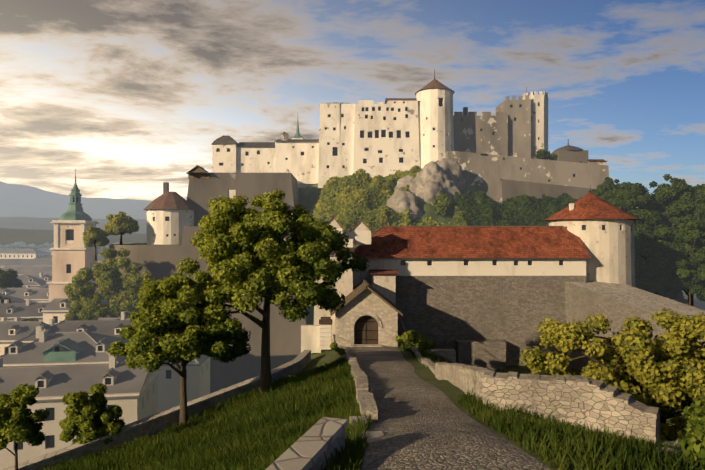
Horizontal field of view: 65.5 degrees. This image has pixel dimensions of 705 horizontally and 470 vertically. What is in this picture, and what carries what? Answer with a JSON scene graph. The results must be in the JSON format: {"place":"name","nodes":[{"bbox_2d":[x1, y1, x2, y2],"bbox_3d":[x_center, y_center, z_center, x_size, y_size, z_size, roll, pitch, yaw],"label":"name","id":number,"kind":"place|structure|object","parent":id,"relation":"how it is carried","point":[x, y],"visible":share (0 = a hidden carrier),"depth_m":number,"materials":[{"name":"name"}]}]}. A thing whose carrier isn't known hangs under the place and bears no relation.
{"place":"outdoors","nodes":[
{"label":"outdoors","id":0,"kind":"place"},
{"bbox_2d":[0,181,151,246],"bbox_3d":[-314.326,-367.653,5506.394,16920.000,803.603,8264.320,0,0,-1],"label":"mountains","id":1,"kind":"structure","parent":0,"point":[28,214],"depth_m":6597.12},
{"bbox_2d":[0,0,704,207],"label":"sky","id":2,"kind":"structure","parent":0,"point":[132,96],"materials":[{"name":"blue"}]},
{"bbox_2d":[178,183,704,469],"bbox_3d":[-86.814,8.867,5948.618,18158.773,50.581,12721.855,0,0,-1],"label":"terrain","id":3,"kind":"structure","parent":0,"point":[308,195],"depth_m":55.99,"materials":[{"name":"green plant"}]},
{"bbox_2d":[0,383,49,469],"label":"tree","id":4,"kind":"object","parent":3,"relation":"on","point":[6,432],"depth_m":28.24,"materials":[{"name":"green plant"}]},
{"bbox_2d":[0,241,130,253],"bbox_3d":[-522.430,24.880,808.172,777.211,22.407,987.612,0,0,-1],"label":"forest","id":5,"kind":"object","parent":3,"relation":"on","point":[19,245],"visible":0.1,"depth_m":1046.90,"materials":[{"name":"green plant"}]},
{"bbox_2d":[47,168,106,301],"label":"church tower","id":6,"kind":"structure","parent":3,"relation":"on","point":[72,254],"depth_m":133.74,"materials":[{"name":"paint"}]},
{"bbox_2d":[59,383,124,444],"bbox_3d":[-16.887,15.527,35.568,4.343,11.641,4.104,0,0,-1],"label":"tree","id":7,"kind":"object","parent":3,"relation":"on","point":[85,410],"depth_m":34.72,"materials":[{"name":"green plant"}]},
{"bbox_2d":[82,226,109,259],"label":"terrace tree","id":8,"kind":"object","parent":3,"relation":"on","point":[93,230],"depth_m":126.51,"materials":[{"name":"green plant"}]},
{"bbox_2d":[0,247,209,469],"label":"city","id":9,"kind":"object","parent":3,"relation":"on","point":[53,355],"visible":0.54,"depth_m":79.84,"materials":[{"name":"grey paint"}]},
{"bbox_2d":[0,295,10,302],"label":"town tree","id":10,"kind":"object","parent":9,"relation":"on","point":[3,299],"visible":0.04,"depth_m":138.57,"materials":[{"name":"green plant"}]},
{"bbox_2d":[0,268,23,288],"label":"town tree","id":11,"kind":"object","parent":9,"relation":"on","point":[3,284],"visible":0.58,"depth_m":157.08,"materials":[{"name":"green plant"}]},
{"bbox_2d":[21,317,38,320],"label":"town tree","id":12,"kind":"object","parent":9,"relation":"on","point":[34,318],"depth_m":118.08,"materials":[{"name":"green plant"}]},
{"bbox_2d":[63,247,152,320],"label":"trees","id":13,"kind":"object","parent":3,"relation":"on","point":[124,289],"visible":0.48,"depth_m":115.68,"materials":[{"name":"green plant"}]},
{"bbox_2d":[103,211,138,244],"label":"terrace tree","id":14,"kind":"object","parent":3,"relation":"on","point":[121,227],"depth_m":128.04,"materials":[{"name":"green plant"}]},
{"bbox_2d":[2,350,310,469],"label":"wall","id":15,"kind":"structure","parent":3,"relation":"on","point":[151,424],"depth_m":36.72,"materials":[{"name":"stone"}]},
{"bbox_2d":[107,270,250,426],"bbox_3d":[-11.514,8.087,37.377,8.558,11.286,8.102,0,0,-1],"label":"tree","id":16,"kind":"object","parent":3,"relation":"on","point":[147,332],"depth_m":35.13,"materials":[{"name":"green plant"}]},
{"bbox_2d":[107,165,307,388],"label":"castle bastions","id":17,"kind":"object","parent":3,"relation":"on","point":[174,219],"visible":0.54,"depth_m":126.93,"materials":[{"name":"grey stone"}]},
{"bbox_2d":[211,118,318,187],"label":"castle wing","id":18,"kind":"structure","parent":3,"relation":"on","point":[297,155],"depth_m":159.12,"materials":[{"name":"beige paint"}]},
{"bbox_2d":[170,189,368,394],"bbox_3d":[-5.754,4.503,39.827,14.058,15.487,10.717,0,0,-1],"label":"tree","id":19,"kind":"object","parent":3,"relation":"on","point":[272,229],"depth_m":37.21,"materials":[{"name":"green plant"}]},
{"bbox_2d":[265,417,347,469],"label":"wall","id":20,"kind":"structure","parent":3,"relation":"on","point":[313,444],"depth_m":11.32,"materials":[{"name":"stone"}]},
{"bbox_2d":[284,215,372,341],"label":"house","id":21,"kind":"structure","parent":3,"relation":"on","point":[360,232],"depth_m":64.25,"materials":[{"name":"beige paint"}]},
{"bbox_2d":[301,279,412,352],"bbox_3d":[0.172,9.198,59.313,11.685,7.700,15.030,0,0,-1],"label":"gatehouse","id":22,"kind":"object","parent":3,"relation":"on","point":[366,315],"visible":0.79,"depth_m":59.88,"materials":[{"name":"stone"}]},
{"bbox_2d":[350,416,383,442],"bbox_3d":[-0.074,5.685,15.778,1.600,0.544,3.233,0,0,-7],"label":"slab step","id":23,"kind":"object","parent":3,"relation":"on","point":[374,435],"visible":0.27,"depth_m":14.95,"materials":[{"name":"stone"}]},
{"bbox_2d":[35,343,704,469],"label":"grass","id":24,"kind":"structure","parent":3,"relation":"on","point":[242,435],"depth_m":20.44,"materials":[{"name":"green plant"}]},
{"bbox_2d":[310,165,466,246],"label":"trees","id":25,"kind":"object","parent":3,"relation":"on","point":[441,205],"visible":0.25,"depth_m":131.15,"materials":[{"name":"green plant"}]},
{"bbox_2d":[386,188,422,219],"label":"cliff rock","id":26,"kind":"object","parent":3,"relation":"on","point":[399,200],"visible":0.48,"depth_m":125.90,"materials":[{"name":"grey stone"}]},
{"bbox_2d":[395,330,434,350],"bbox_3d":[6.244,11.109,57.934,4.365,2.341,3.780,0,0,32],"label":"bush","id":27,"kind":"object","parent":3,"relation":"on","point":[421,341],"visible":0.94,"depth_m":57.07,"materials":[{"name":"green plant"}]},
{"bbox_2d":[330,342,503,372],"bbox_3d":[8.483,13.207,56.106,22.561,7.129,15.058,0,0,-9],"label":"bush","id":28,"kind":"object","parent":3,"relation":"on","point":[340,351],"visible":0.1,"depth_m":56.37,"materials":[{"name":"green plant"}]},
{"bbox_2d":[407,346,434,373],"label":"stone wall","id":29,"kind":"structure","parent":3,"relation":"on","point":[431,366],"depth_m":42.63,"materials":[{"name":"beige stone"}]},
{"bbox_2d":[394,161,461,204],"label":"cliff rock","id":30,"kind":"object","parent":3,"relation":"on","point":[429,182],"visible":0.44,"depth_m":130.72,"materials":[{"name":"grey stone"}]},
{"bbox_2d":[318,71,547,187],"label":"castle keep","id":31,"kind":"structure","parent":3,"relation":"on","point":[422,129],"depth_m":150.43,"materials":[{"name":"beige paint"}]},
{"bbox_2d":[435,158,465,189],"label":"cliff rock","id":32,"kind":"object","parent":3,"relation":"on","point":[452,169],"visible":0.4,"depth_m":137.53,"materials":[{"name":"grey stone"}]},
{"bbox_2d":[435,362,490,398],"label":"wall","id":33,"kind":"structure","parent":3,"relation":"on","point":[464,377],"depth_m":25.88,"materials":[{"name":"beige stone"}]},
{"bbox_2d":[352,226,590,369],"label":"long building","id":34,"kind":"structure","parent":3,"relation":"on","point":[489,297],"depth_m":69.99,"materials":[{"name":"white stone"}]},
{"bbox_2d":[315,171,677,300],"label":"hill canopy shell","id":35,"kind":"object","parent":3,"relation":"on","point":[355,211],"depth_m":129.07},
{"bbox_2d":[588,177,620,197],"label":"tree","id":36,"kind":"object","parent":35,"relation":"on","point":[606,185],"visible":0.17,"depth_m":119.39,"materials":[{"name":"green plant"}]},
{"bbox_2d":[635,174,694,239],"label":"tree","id":37,"kind":"object","parent":35,"relation":"on","point":[658,190],"depth_m":106.18,"materials":[{"name":"green plant"}]},
{"bbox_2d":[535,149,550,159],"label":"bush","id":38,"kind":"object","parent":3,"relation":"on","point":[543,154],"visible":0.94,"depth_m":149.65,"materials":[{"name":"green plant"}]},
{"bbox_2d":[551,154,557,159],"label":"bush","id":39,"kind":"object","parent":3,"relation":"on","point":[554,156],"visible":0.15,"depth_m":148.92,"materials":[{"name":"green plant"}]},
{"bbox_2d":[482,370,659,444],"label":"wall","id":40,"kind":"structure","parent":3,"relation":"on","point":[592,402],"depth_m":20.35,"materials":[{"name":"beige stone"}]},
{"bbox_2d":[454,182,687,303],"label":"trees","id":41,"kind":"object","parent":3,"relation":"on","point":[483,211],"visible":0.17,"depth_m":127.02,"materials":[{"name":"green plant"}]},
{"bbox_2d":[544,190,639,286],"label":"round tower","id":42,"kind":"structure","parent":3,"relation":"on","point":[602,229],"depth_m":72.32,"materials":[{"name":"white paint"}]},
{"bbox_2d":[519,308,704,440],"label":"bushes","id":43,"kind":"object","parent":3,"relation":"on","point":[681,402],"depth_m":23.82,"materials":[{"name":"green plant"}]},
{"bbox_2d":[565,281,704,371],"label":"ramp wall","id":44,"kind":"structure","parent":3,"relation":"on","point":[617,304],"depth_m":64.37,"materials":[{"name":"stone"}]},
{"bbox_2d":[634,210,689,294],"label":"tree","id":45,"kind":"object","parent":3,"relation":"on","point":[663,282],"depth_m":86.17,"materials":[{"name":"green plant"}]},
{"bbox_2d":[649,447,685,460],"bbox_3d":[7.567,5.443,13.436,0.973,0.467,0.796,0,0,-23],"label":"rock","id":46,"kind":"object","parent":3,"relation":"on","point":[670,450],"visible":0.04,"depth_m":13.35,"materials":[{"name":"grey stone"}]},
{"bbox_2d":[656,220,704,305],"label":"tree","id":47,"kind":"object","parent":3,"relation":"on","point":[681,238],"depth_m":83.93,"materials":[{"name":"green plant"}]},
{"bbox_2d":[669,397,704,469],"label":"bush","id":48,"kind":"object","parent":3,"relation":"on","point":[694,439],"visible":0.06,"depth_m":12.37,"materials":[{"name":"green plant"}]},
{"bbox_2d":[345,346,549,469],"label":"road","id":49,"kind":"structure","parent":0,"point":[420,424],"depth_m":15.41,"materials":[{"name":"grey stone"}]},
{"bbox_2d":[339,346,377,424],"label":"stone wall","id":50,"kind":"structure","parent":49,"relation":"on","point":[365,399],"depth_m":22.48,"materials":[{"name":"grey stone"}]},
{"bbox_2d":[446,139,608,203],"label":"fortress wall","id":51,"kind":"structure","parent":0,"point":[573,172],"depth_m":145.27,"materials":[{"name":"grey stone"}]},
{"bbox_2d":[599,182,667,239],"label":"tree","id":52,"kind":"object","parent":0,"point":[621,204],"depth_m":101.95,"materials":[{"name":"green plant"}]},
{"bbox_2d":[634,225,646,272],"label":"tree","id":53,"kind":"object","parent":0,"point":[638,256],"visible":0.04,"depth_m":88.66,"materials":[{"name":"green plant"}]},
{"bbox_2d":[640,175,679,238],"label":"tree","id":54,"kind":"object","parent":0,"point":[669,194],"depth_m":105.58,"materials":[{"name":"green plant"}]},
{"bbox_2d":[661,181,704,306],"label":"tree","id":55,"kind":"object","parent":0,"point":[692,202],"depth_m":100.58,"materials":[{"name":"green plant"}]},
{"bbox_2d":[672,185,703,231],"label":"tree","id":56,"kind":"object","parent":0,"point":[685,205],"visible":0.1,"depth_m":100.50,"materials":[{"name":"green plant"}]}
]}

